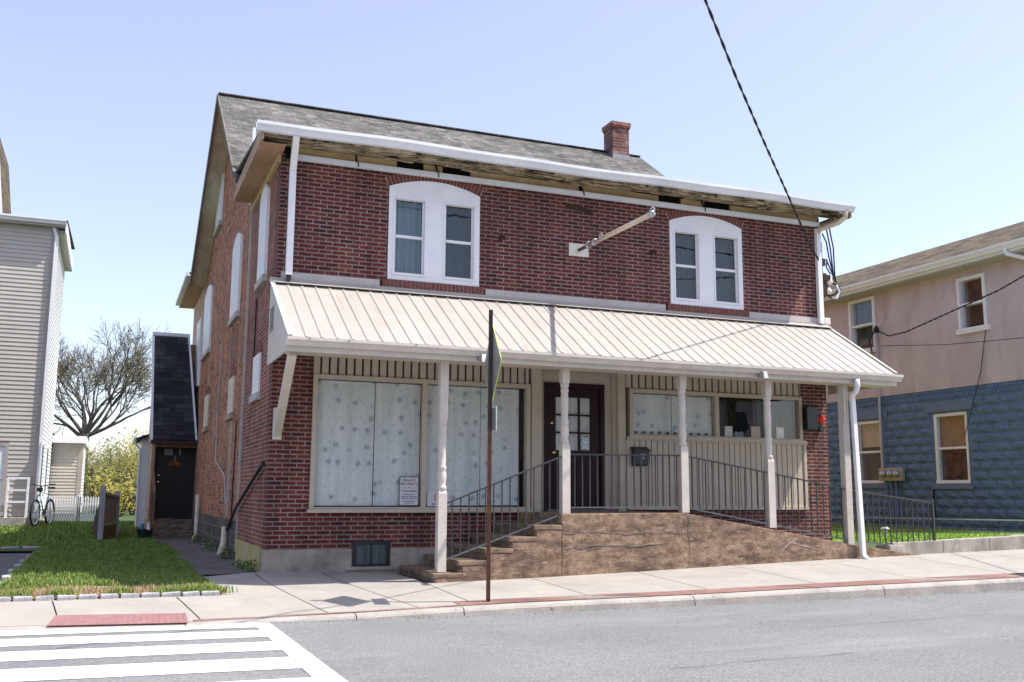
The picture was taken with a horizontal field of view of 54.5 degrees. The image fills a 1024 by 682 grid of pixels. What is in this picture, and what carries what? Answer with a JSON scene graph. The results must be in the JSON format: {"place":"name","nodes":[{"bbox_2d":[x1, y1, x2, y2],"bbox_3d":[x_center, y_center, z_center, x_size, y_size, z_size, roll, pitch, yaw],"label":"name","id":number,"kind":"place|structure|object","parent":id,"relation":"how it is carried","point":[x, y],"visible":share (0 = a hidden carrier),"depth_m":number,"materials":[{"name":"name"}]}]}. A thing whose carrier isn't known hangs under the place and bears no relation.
{"place":"outdoors","nodes":[
{"label":"outdoors","id":0,"kind":"place"},
{"bbox_2d":[0,551,34,581],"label":"driveway","id":1,"kind":"structure","parent":0,"point":[9,560],"depth_m":16.07,"materials":[{"name":"grey asphalt"}]},
{"bbox_2d":[1,575,10,580],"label":"edging block","id":2,"kind":"structure","parent":1,"relation":"on","point":[5,576],"depth_m":12.26,"materials":[{"name":"concrete"}]},
{"bbox_2d":[0,546,19,551],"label":"edging block","id":3,"kind":"structure","parent":1,"relation":"on","point":[10,547],"depth_m":18.22,"materials":[{"name":"concrete"}]},
{"bbox_2d":[22,546,40,551],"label":"edging block","id":4,"kind":"structure","parent":1,"relation":"on","point":[30,547],"depth_m":18.32,"materials":[{"name":"concrete"}]},
{"bbox_2d":[54,495,134,521],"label":"yard","id":5,"kind":"structure","parent":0,"point":[127,516],"depth_m":34.13,"materials":[{"name":"green plant"}]},
{"bbox_2d":[0,139,88,525],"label":"neighboring house","id":6,"kind":"structure","parent":5,"relation":"on","point":[36,260],"depth_m":26.80,"materials":[{"name":"plastic"}]},
{"bbox_2d":[0,446,5,508],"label":"house door","id":7,"kind":"structure","parent":6,"relation":"in","point":[2,448],"depth_m":26.04,"materials":[{"name":"white paint"}]},
{"bbox_2d":[4,477,29,517],"bbox_3d":[-12.810,4.046,25.727,0.510,1.035,0.340,4,-9,-22],"label":"white rack","id":8,"kind":"object","parent":6,"relation":"on","point":[7,496],"visible":1,"depth_m":25.63,"materials":[{"name":"paint"}]},
{"bbox_2d":[37,441,43,494],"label":"side window","id":9,"kind":"structure","parent":6,"relation":"in","point":[42,443],"depth_m":26.19,"materials":[{"name":"white paint"}]},
{"bbox_2d":[42,445,48,494],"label":"side window","id":10,"kind":"structure","parent":6,"relation":"in","point":[47,447],"depth_m":28.29,"materials":[{"name":"white paint"}]},
{"bbox_2d":[47,494,98,521],"bbox_3d":[-12.189,4.699,27.672,1.380,0.880,0.080,4,-9,-22],"label":"picket fence","id":11,"kind":"object","parent":5,"relation":"on","point":[78,510],"visible":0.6,"depth_m":27.65,"materials":[{"name":"white paint"}]},
{"bbox_2d":[56,432,138,507],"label":"shrub","id":12,"kind":"object","parent":5,"relation":"on","point":[103,455],"visible":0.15,"depth_m":46.18,"materials":[{"name":"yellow plant"}]},
{"bbox_2d":[82,446,136,513],"bbox_3d":[-15.588,5.313,37.828,3.086,3.030,3.437,4,-9,-22],"label":"shrub","id":13,"kind":"object","parent":5,"relation":"on","point":[92,492],"visible":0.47,"depth_m":37.55,"materials":[{"name":"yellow plant"}]},
{"bbox_2d":[53,317,170,506],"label":"spring tree","id":14,"kind":"object","parent":5,"relation":"on","point":[135,365],"visible":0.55,"depth_m":51.36,"materials":[{"name":"brown plant"}]},
{"bbox_2d":[87,465,136,516],"bbox_3d":[-13.684,5.302,34.157,1.809,2.162,2.058,4,-9,-22],"label":"shrub","id":15,"kind":"object","parent":5,"relation":"on","point":[109,487],"visible":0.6,"depth_m":34.15,"materials":[{"name":"yellow plant"}]},
{"bbox_2d":[94,431,138,511],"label":"shrub","id":16,"kind":"object","parent":5,"relation":"on","point":[132,459],"visible":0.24,"depth_m":40.89,"materials":[{"name":"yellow plant"}]},
{"bbox_2d":[102,425,147,478],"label":"shrub","id":17,"kind":"object","parent":5,"relation":"on","point":[134,446],"visible":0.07,"depth_m":49.38,"materials":[{"name":"yellow plant"}]},
{"bbox_2d":[114,455,138,514],"bbox_3d":[-13.894,5.354,36.521,2.269,2.771,2.382,-4,-10,26],"label":"shrub","id":18,"kind":"object","parent":5,"relation":"on","point":[129,509],"visible":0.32,"depth_m":36.24,"materials":[{"name":"yellow plant"}]},
{"bbox_2d":[0,526,214,599],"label":"lawn","id":19,"kind":"structure","parent":0,"point":[18,549],"depth_m":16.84,"materials":[{"name":"plant"}]},
{"bbox_2d":[29,484,55,525],"bbox_3d":[-12.081,4.204,25.557,0.598,1.066,1.653,4,-9,-22],"label":"bicycle","id":20,"kind":"object","parent":19,"relation":"on","point":[36,501],"visible":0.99,"depth_m":25.33,"materials":[{"name":"metal"}]},
{"bbox_2d":[0,520,156,547],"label":"grass","id":21,"kind":"structure","parent":19,"relation":"on","point":[53,532],"depth_m":21.84,"materials":[{"name":"green plant"}]},
{"bbox_2d":[93,485,120,539],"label":"wooden gate","id":22,"kind":"structure","parent":19,"relation":"on","point":[107,511],"depth_m":21.32,"materials":[{"name":"brown wood"}]},
{"bbox_2d":[0,558,219,599],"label":"dry grass","id":23,"kind":"structure","parent":19,"relation":"on","point":[139,590],"depth_m":10.74,"materials":[{"name":"plant"}]},
{"bbox_2d":[1,582,237,598],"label":"grass","id":24,"kind":"structure","parent":23,"relation":"on","point":[119,589],"depth_m":10.38,"materials":[{"name":"green plant"}]},
{"bbox_2d":[132,434,148,527],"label":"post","id":25,"kind":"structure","parent":19,"relation":"on","point":[143,442],"depth_m":25.39,"materials":[{"name":"white wood"}]},
{"bbox_2d":[137,517,153,539],"bbox_3d":[-7.832,4.017,21.222,0.338,0.514,0.340,4,-9,-22],"label":"planter tub","id":26,"kind":"object","parent":19,"relation":"on","point":[143,532],"visible":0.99,"depth_m":21.10,"materials":[{"name":"black plastic"}]},
{"bbox_2d":[156,538,256,574],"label":"path","id":27,"kind":"structure","parent":0,"point":[205,562],"depth_m":15.70,"materials":[{"name":"concrete"}]},
{"bbox_2d":[190,531,200,542],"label":"weed clump","id":28,"kind":"object","parent":27,"relation":"on","point":[194,538],"visible":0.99,"depth_m":20.80,"materials":[{"name":"green plant"}]},
{"bbox_2d":[199,538,212,548],"bbox_3d":[-5.710,3.769,18.557,0.270,0.210,0.757,3,-9,-16],"label":"weed clump","id":29,"kind":"object","parent":27,"relation":"on","point":[206,541],"visible":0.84,"depth_m":18.48,"materials":[{"name":"green plant"}]},
{"bbox_2d":[201,537,215,550],"bbox_3d":[-5.369,3.627,17.747,0.275,0.306,0.990,5,-10,-28],"label":"weed clump","id":30,"kind":"object","parent":27,"relation":"on","point":[211,548],"visible":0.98,"depth_m":17.82,"materials":[{"name":"green plant"}]},
{"bbox_2d":[216,546,234,558],"bbox_3d":[-4.492,3.342,15.621,0.292,0.241,0.850,2,-9,-9],"label":"weed clump","id":31,"kind":"object","parent":27,"relation":"on","point":[224,552],"visible":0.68,"depth_m":15.63,"materials":[{"name":"green plant"}]},
{"bbox_2d":[230,560,251,568],"bbox_3d":[-3.710,3.080,13.661,0.309,0.141,0.655,4,-9,-22],"label":"weed clump","id":32,"kind":"object","parent":27,"relation":"on","point":[240,565],"visible":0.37,"depth_m":13.68,"materials":[{"name":"green plant"}]},
{"bbox_2d":[235,559,257,570],"bbox_3d":[-3.482,2.985,13.181,0.236,0.193,0.765,5,-10,-30],"label":"weed clump","id":33,"kind":"object","parent":27,"relation":"on","point":[250,567],"visible":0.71,"depth_m":13.15,"materials":[{"name":"green plant"}]},
{"bbox_2d":[11,541,875,600],"bbox_3d":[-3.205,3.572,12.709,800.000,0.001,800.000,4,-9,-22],"label":"ground","id":34,"kind":"structure","parent":0,"point":[871,545],"depth_m":32.50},
{"bbox_2d":[0,590,1023,681],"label":"road","id":35,"kind":"structure","parent":0,"point":[972,644],"depth_m":8.10,"materials":[{"name":"grey asphalt"}]},
{"bbox_2d":[0,623,347,681],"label":"crosswalk","id":36,"kind":"structure","parent":35,"relation":"on","point":[316,669],"depth_m":7.49,"materials":[{"name":"paint"}]},
{"bbox_2d":[0,577,1023,630],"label":"kerb","id":37,"kind":"structure","parent":35,"relation":"on","point":[944,587],"depth_m":10.83,"materials":[{"name":"concrete"}]},
{"bbox_2d":[209,589,1023,626],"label":"gutter grit","id":38,"kind":"object","parent":35,"relation":"on","point":[628,610],"visible":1,"depth_m":10.62,"materials":[{"name":"gravel"}]},
{"bbox_2d":[673,652,852,667],"bbox_3d":[1.915,2.398,7.478,1.680,0.018,0.060,4,-9,-23],"label":"road seam","id":39,"kind":"object","parent":35,"relation":"on","point":[759,659],"visible":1,"depth_m":7.44,"materials":[{"name":"grey asphalt"}]},
{"bbox_2d":[0,549,1023,626],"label":"sidewalk","id":40,"kind":"structure","parent":0,"point":[255,595],"depth_m":11.82,"materials":[{"name":"concrete"}]},
{"bbox_2d":[0,597,10,601],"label":"edging block","id":41,"kind":"structure","parent":40,"relation":"on","point":[5,599],"depth_m":9.80,"materials":[{"name":"concrete"}]},
{"bbox_2d":[13,596,31,601],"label":"edging block","id":42,"kind":"structure","parent":40,"relation":"on","point":[20,598],"depth_m":9.85,"materials":[{"name":"concrete"}]},
{"bbox_2d":[35,595,53,601],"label":"edging block","id":43,"kind":"structure","parent":40,"relation":"on","point":[45,598],"depth_m":9.92,"materials":[{"name":"concrete"}]},
{"bbox_2d":[57,595,75,600],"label":"edging block","id":44,"kind":"structure","parent":40,"relation":"on","point":[65,597],"depth_m":9.99,"materials":[{"name":"concrete"}]},
{"bbox_2d":[78,594,96,599],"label":"edging block","id":45,"kind":"structure","parent":40,"relation":"on","point":[86,596],"depth_m":10.07,"materials":[{"name":"concrete"}]},
{"bbox_2d":[100,593,117,598],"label":"edging block","id":46,"kind":"structure","parent":40,"relation":"on","point":[110,596],"depth_m":10.14,"materials":[{"name":"concrete"}]},
{"bbox_2d":[47,613,187,625],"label":"tactile paving","id":47,"kind":"structure","parent":40,"relation":"on","point":[102,619],"depth_m":9.14,"materials":[{"name":"red concrete"}]},
{"bbox_2d":[120,593,138,597],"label":"edging block","id":48,"kind":"structure","parent":40,"relation":"on","point":[129,595],"depth_m":10.22,"materials":[{"name":"concrete"}]},
{"bbox_2d":[141,592,159,597],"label":"edging block","id":49,"kind":"structure","parent":40,"relation":"on","point":[149,594],"depth_m":10.29,"materials":[{"name":"concrete"}]},
{"bbox_2d":[161,591,179,597],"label":"edging block","id":50,"kind":"structure","parent":40,"relation":"on","point":[172,594],"depth_m":10.37,"materials":[{"name":"concrete"}]},
{"bbox_2d":[182,591,199,596],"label":"edging block","id":51,"kind":"structure","parent":40,"relation":"on","point":[190,593],"depth_m":10.43,"materials":[{"name":"concrete"}]},
{"bbox_2d":[201,590,219,595],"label":"edging block","id":52,"kind":"structure","parent":40,"relation":"on","point":[210,593],"depth_m":10.50,"materials":[{"name":"concrete"}]},
{"bbox_2d":[193,604,458,620],"bbox_3d":[-1.762,2.674,9.804,2.662,0.037,0.112,4,-10,-24],"label":"paver edge","id":53,"kind":"object","parent":40,"relation":"on","point":[319,613],"visible":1,"depth_m":9.76,"materials":[{"name":"grey concrete"}]},
{"bbox_2d":[484,310,501,601],"bbox_3d":[-0.241,1.266,10.811,0.046,3.258,0.828,3,-9,-14],"label":"traffic sign","id":54,"kind":"object","parent":40,"relation":"on","point":[493,361],"visible":0.96,"depth_m":10.81,"materials":[{"name":"metal"}]},
{"bbox_2d":[175,92,903,575],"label":"brick building","id":55,"kind":"structure","parent":40,"relation":"on","point":[351,280],"depth_m":14.61,"materials":[{"name":"brick"}]},
{"bbox_2d":[144,332,197,538],"bbox_3d":[-8.268,2.263,24.184,1.130,5.190,2.725,4,-9,-22],"label":"entry annex","id":56,"kind":"object","parent":55,"relation":"attached to","point":[173,441],"visible":0.8,"depth_m":23.99,"materials":[{"name":"black"}]},
{"bbox_2d":[151,447,195,518],"bbox_3d":[-8.161,3.396,23.943,0.950,1.760,0.135,4,-9,-22],"label":"entry door","id":57,"kind":"structure","parent":56,"relation":"in","point":[174,467],"depth_m":23.96,"materials":[{"name":"black paint"}]},
{"bbox_2d":[194,318,202,389],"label":"wing window","id":58,"kind":"structure","parent":55,"relation":"in","point":[199,326],"depth_m":24.83,"materials":[{"name":"white paint"}]},
{"bbox_2d":[203,394,209,426],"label":"vent window","id":59,"kind":"structure","parent":55,"relation":"in","point":[206,400],"depth_m":21.60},
{"bbox_2d":[202,285,213,354],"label":"side window","id":60,"kind":"structure","parent":55,"relation":"in","point":[208,306],"depth_m":22.54,"materials":[{"name":"white paint"}]},
{"bbox_2d":[215,173,224,227],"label":"side window","id":61,"kind":"structure","parent":55,"relation":"in","point":[219,211],"depth_m":21.41,"materials":[{"name":"white paint"}]},
{"bbox_2d":[227,375,235,413],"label":"vent window","id":62,"kind":"structure","parent":55,"relation":"in","point":[231,384],"depth_m":17.27,"materials":[{"name":"white"}]},
{"bbox_2d":[229,233,242,318],"bbox_3d":[-4.932,-1.176,17.788,0.050,1.500,1.200,4,-9,-22],"label":"side window","id":63,"kind":"structure","parent":55,"relation":"in","point":[236,275],"depth_m":17.57,"materials":[{"name":"white paint"}]},
{"bbox_2d":[252,352,261,393],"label":"vent window","id":64,"kind":"structure","parent":55,"relation":"in","point":[256,375],"depth_m":14.38,"materials":[{"name":"white paint"}]},
{"bbox_2d":[257,184,270,279],"bbox_3d":[-3.669,-1.616,14.695,0.050,1.450,0.760,4,-9,-22],"label":"side window","id":65,"kind":"structure","parent":55,"relation":"in","point":[265,196],"depth_m":14.52,"materials":[{"name":"white paint"}]},
{"bbox_2d":[352,541,389,566],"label":"basement window","id":66,"kind":"structure","parent":55,"relation":"in","point":[364,553],"depth_m":13.31,"materials":[{"name":"grey glass"}]},
{"bbox_2d":[398,476,418,505],"bbox_3d":[-1.421,2.071,13.704,0.285,0.400,0.017,4,-9,-22],"label":"private property sign","id":67,"kind":"object","parent":55,"relation":"attached to","point":[408,491],"visible":1,"depth_m":13.70,"materials":[{"name":"paper"}]},
{"bbox_2d":[306,374,532,512],"bbox_3d":[-1.257,1.470,13.955,3.230,1.845,0.395,4,-9,-22],"label":"shop window","id":68,"kind":"structure","parent":55,"relation":"in","point":[368,432],"depth_m":13.84,"materials":[{"name":"white glass"}]},
{"bbox_2d":[387,181,479,286],"bbox_3d":[-1.151,-1.555,14.414,1.370,1.495,0.246,4,-9,-22],"label":"window frame","id":69,"kind":"structure","parent":55,"relation":"in","point":[429,222],"depth_m":14.36,"materials":[{"name":"white paint"}]},
{"bbox_2d":[427,491,449,505],"bbox_3d":[-1.024,2.198,13.844,0.330,0.205,0.016,4,-9,-22],"label":"no smoking sign","id":70,"kind":"object","parent":55,"relation":"attached to","point":[431,498],"visible":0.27,"depth_m":13.82,"materials":[{"name":"white"}]},
{"bbox_2d":[477,354,485,361],"bbox_3d":[-0.366,0.202,12.460,0.100,0.139,0.143,4,-9,-22],"label":"porch light","id":71,"kind":"object","parent":55,"relation":"attached to","point":[481,357],"visible":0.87,"depth_m":12.42,"materials":[{"name":"metal"}]},
{"bbox_2d":[498,234,505,239],"bbox_3d":[-0.148,-1.527,14.656,0.076,0.093,0.130,5,-10,-27],"label":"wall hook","id":72,"kind":"object","parent":55,"relation":"attached to","point":[500,237],"depth_m":14.65,"materials":[{"name":"metal"}]},
{"bbox_2d":[549,387,599,508],"bbox_3d":[0.932,1.596,14.801,0.850,1.790,0.162,4,-9,-22],"label":"front door","id":73,"kind":"structure","parent":55,"relation":"in","point":[584,404],"depth_m":14.85,"materials":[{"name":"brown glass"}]},
{"bbox_2d":[565,203,593,212],"bbox_3d":[1.038,-2.043,15.282,0.490,0.110,0.007,4,-9,-22],"label":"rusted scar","id":74,"kind":"object","parent":55,"relation":"attached to","point":[574,207],"visible":0.94,"depth_m":15.26,"materials":[{"name":"metal"}]},
{"bbox_2d":[569,197,654,257],"bbox_3d":[1.330,-1.890,13.827,0.327,1.111,2.944,2,-9,-12],"label":"sign bracket","id":75,"kind":"object","parent":55,"relation":"attached to","point":[578,250],"visible":1,"depth_m":14.48,"materials":[{"name":"white metal"}]},
{"bbox_2d":[570,454,680,507],"bbox_3d":[1.533,1.876,13.341,1.660,0.729,0.035,4,-9,-22],"label":"iron railing","id":76,"kind":"object","parent":55,"relation":"attached to","point":[640,455],"visible":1,"depth_m":13.34,"materials":[{"name":"black metal"}]},
{"bbox_2d":[631,447,650,465],"bbox_3d":[1.943,1.739,14.988,0.280,0.292,0.125,4,-9,-22],"label":"wall mailbox","id":77,"kind":"object","parent":55,"relation":"attached to","point":[640,450],"depth_m":14.95,"materials":[{"name":"metal"}]},
{"bbox_2d":[669,216,743,309],"bbox_3d":[3.100,-1.269,16.108,1.360,1.495,0.246,4,-9,-22],"label":"window frame","id":78,"kind":"structure","parent":55,"relation":"in","point":[699,246],"depth_m":16.06,"materials":[{"name":"white paint"}]},
{"bbox_2d":[625,388,806,443],"bbox_3d":[3.107,1.345,16.084,3.260,1.100,0.995,4,-9,-22],"label":"shop window","id":79,"kind":"structure","parent":55,"relation":"in","point":[650,413],"depth_m":15.71,"materials":[{"name":"white glass"}]},
{"bbox_2d":[688,456,767,523],"bbox_3d":[3.030,2.093,13.919,1.293,0.943,0.035,4,-9,-22],"label":"iron railing","id":80,"kind":"object","parent":55,"relation":"attached to","point":[731,465],"visible":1,"depth_m":13.91,"materials":[{"name":"black metal"}]},
{"bbox_2d":[725,426,732,436],"bbox_3d":[3.445,1.437,15.795,0.145,0.165,0.014,4,-9,-22],"label":"notice card","id":81,"kind":"object","parent":55,"relation":"attached to","point":[728,431],"visible":1,"depth_m":15.79,"materials":[{"name":"white paper"}]},
{"bbox_2d":[751,426,759,437],"bbox_3d":[3.919,1.464,15.988,0.170,0.175,0.008,4,-9,-22],"label":"notice card","id":82,"kind":"object","parent":55,"relation":"attached to","point":[755,431],"visible":1,"depth_m":15.98,"materials":[{"name":"beige paper"}]},
{"bbox_2d":[757,371,768,377],"bbox_3d":[3.547,0.465,14.019,0.100,0.139,0.143,4,-9,-22],"label":"porch light","id":83,"kind":"object","parent":55,"relation":"attached to","point":[762,374],"visible":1,"depth_m":13.98,"materials":[{"name":"metal"}]},
{"bbox_2d":[704,0,822,262],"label":"service wire","id":84,"kind":"object","parent":55,"relation":"attached to","point":[745,98],"visible":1,"depth_m":12.96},
{"bbox_2d":[776,427,783,437],"bbox_3d":[4.363,1.494,16.161,0.145,0.175,0.014,4,-9,-22],"label":"notice card","id":85,"kind":"object","parent":55,"relation":"attached to","point":[779,432],"visible":1,"depth_m":16.16,"materials":[{"name":"white paper"}]},
{"bbox_2d":[775,473,846,539],"bbox_3d":[4.326,2.405,14.402,1.233,0.958,0.035,4,-9,-22],"label":"iron railing","id":86,"kind":"object","parent":55,"relation":"attached to","point":[816,483],"visible":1,"depth_m":14.41,"materials":[{"name":"black metal"}]},
{"bbox_2d":[802,407,824,431],"bbox_3d":[4.976,1.294,16.321,0.395,0.405,0.135,4,-9,-22],"label":"alarm box","id":87,"kind":"object","parent":55,"relation":"attached to","point":[813,418],"visible":1,"depth_m":16.26,"materials":[{"name":"black plastic"}]},
{"bbox_2d":[821,229,840,324],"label":"service cables","id":88,"kind":"object","parent":55,"relation":"attached to","point":[827,282],"visible":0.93,"depth_m":16.90,"materials":[{"name":"metal"}]},
{"bbox_2d":[399,511,919,582],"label":"concrete ramp","id":89,"kind":"structure","parent":40,"relation":"on","point":[573,543],"depth_m":13.18,"materials":[{"name":"stone"}]},
{"bbox_2d":[446,456,560,559],"bbox_3d":[-0.087,2.107,12.644,1.556,1.302,0.035,4,-9,-22],"label":"iron railing","id":90,"kind":"object","parent":89,"relation":"on","point":[493,485],"visible":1,"depth_m":12.65,"materials":[{"name":"black metal"}]},
{"bbox_2d":[852,490,935,544],"bbox_3d":[5.750,2.749,14.933,1.568,1.010,0.056,4,-9,-22],"label":"iron railing","id":91,"kind":"object","parent":89,"relation":"on","point":[932,516],"visible":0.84,"depth_m":14.96,"materials":[{"name":"black metal"}]},
{"bbox_2d":[455,573,1023,604],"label":"paver strip","id":92,"kind":"object","parent":40,"relation":"on","point":[739,589],"visible":1,"depth_m":11.49,"materials":[{"name":"brick"}]},
{"bbox_2d":[876,535,1023,553],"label":"wall","id":93,"kind":"structure","parent":40,"relation":"on","point":[1004,542],"depth_m":15.30,"materials":[{"name":"concrete"}]},
{"bbox_2d":[0,0,1023,478],"label":"sky","id":94,"kind":"structure","parent":0,"point":[909,113],"materials":[{"name":"blue"}]},
{"bbox_2d":[831,524,1023,542],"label":"side lawn","id":95,"kind":"structure","parent":0,"point":[939,529],"depth_m":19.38,"materials":[{"name":"green plant"}]},
{"bbox_2d":[880,527,889,535],"bbox_3d":[5.918,3.089,15.747,0.150,0.285,0.150,4,-9,-22],"label":"solar light","id":96,"kind":"object","parent":95,"relation":"on","point":[883,529],"visible":0.71,"depth_m":15.73,"materials":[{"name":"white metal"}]},
{"bbox_2d":[824,221,1023,531],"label":"stucco house","id":97,"kind":"structure","parent":95,"relation":"on","point":[976,471],"depth_m":21.95,"materials":[{"name":"blue paint"}]},
{"bbox_2d":[848,296,878,352],"bbox_3d":[8.728,-0.373,24.406,0.400,1.520,1.100,4,-9,-22],"label":"window","id":98,"kind":"structure","parent":97,"relation":"in","point":[866,317],"depth_m":24.55,"materials":[{"name":"white paint"}]},
{"bbox_2d":[857,420,884,482],"bbox_3d":[8.741,2.678,23.953,0.330,1.690,1.100,4,-9,-22],"label":"window","id":99,"kind":"structure","parent":97,"relation":"in","point":[870,434],"depth_m":24.15,"materials":[{"name":"white paint"}]},
{"bbox_2d":[868,326,904,517],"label":"electric meters","id":100,"kind":"object","parent":97,"relation":"attached to","point":[892,474],"visible":1,"depth_m":23.12,"materials":[{"name":"grey metal"}]},
{"bbox_2d":[877,275,1023,335],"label":"utility wire","id":101,"kind":"object","parent":100,"relation":"attached to","point":[955,309],"visible":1,"depth_m":20.67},
{"bbox_2d":[932,489,936,517],"bbox_3d":[9.258,3.563,21.773,0.068,0.615,0.083,0,-9,0],"label":"utility wire","id":102,"kind":"object","parent":97,"relation":"attached to","point":[933,498],"visible":0.81,"depth_m":21.77,"materials":[{"name":"black"}]},
{"bbox_2d":[880,337,1023,345],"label":"utility wire","id":103,"kind":"object","parent":97,"relation":"attached to","point":[947,344],"visible":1,"depth_m":21.49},
{"bbox_2d":[933,411,970,483],"bbox_3d":[9.686,2.331,21.643,0.330,1.730,1.140,4,-9,-22],"label":"window","id":104,"kind":"structure","parent":97,"relation":"in","point":[954,440],"depth_m":21.80,"materials":[{"name":"white paint"}]},
{"bbox_2d":[956,272,990,334],"bbox_3d":[9.985,-0.806,21.326,0.400,1.380,0.950,4,-9,-22],"label":"window","id":105,"kind":"structure","parent":97,"relation":"in","point":[978,314],"depth_m":21.52,"materials":[{"name":"white paint"}]},
{"bbox_2d":[965,330,985,434],"bbox_3d":[9.773,0.873,20.991,0.059,2.206,0.736,4,-9,-22],"label":"utility wire","id":106,"kind":"object","parent":97,"relation":"attached to","point":[977,384],"visible":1,"depth_m":20.93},
{"bbox_2d":[831,517,1023,532],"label":"wire fence","id":107,"kind":"object","parent":95,"relation":"on","point":[998,520],"visible":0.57,"depth_m":19.26,"materials":[{"name":"metal"}]}
]}

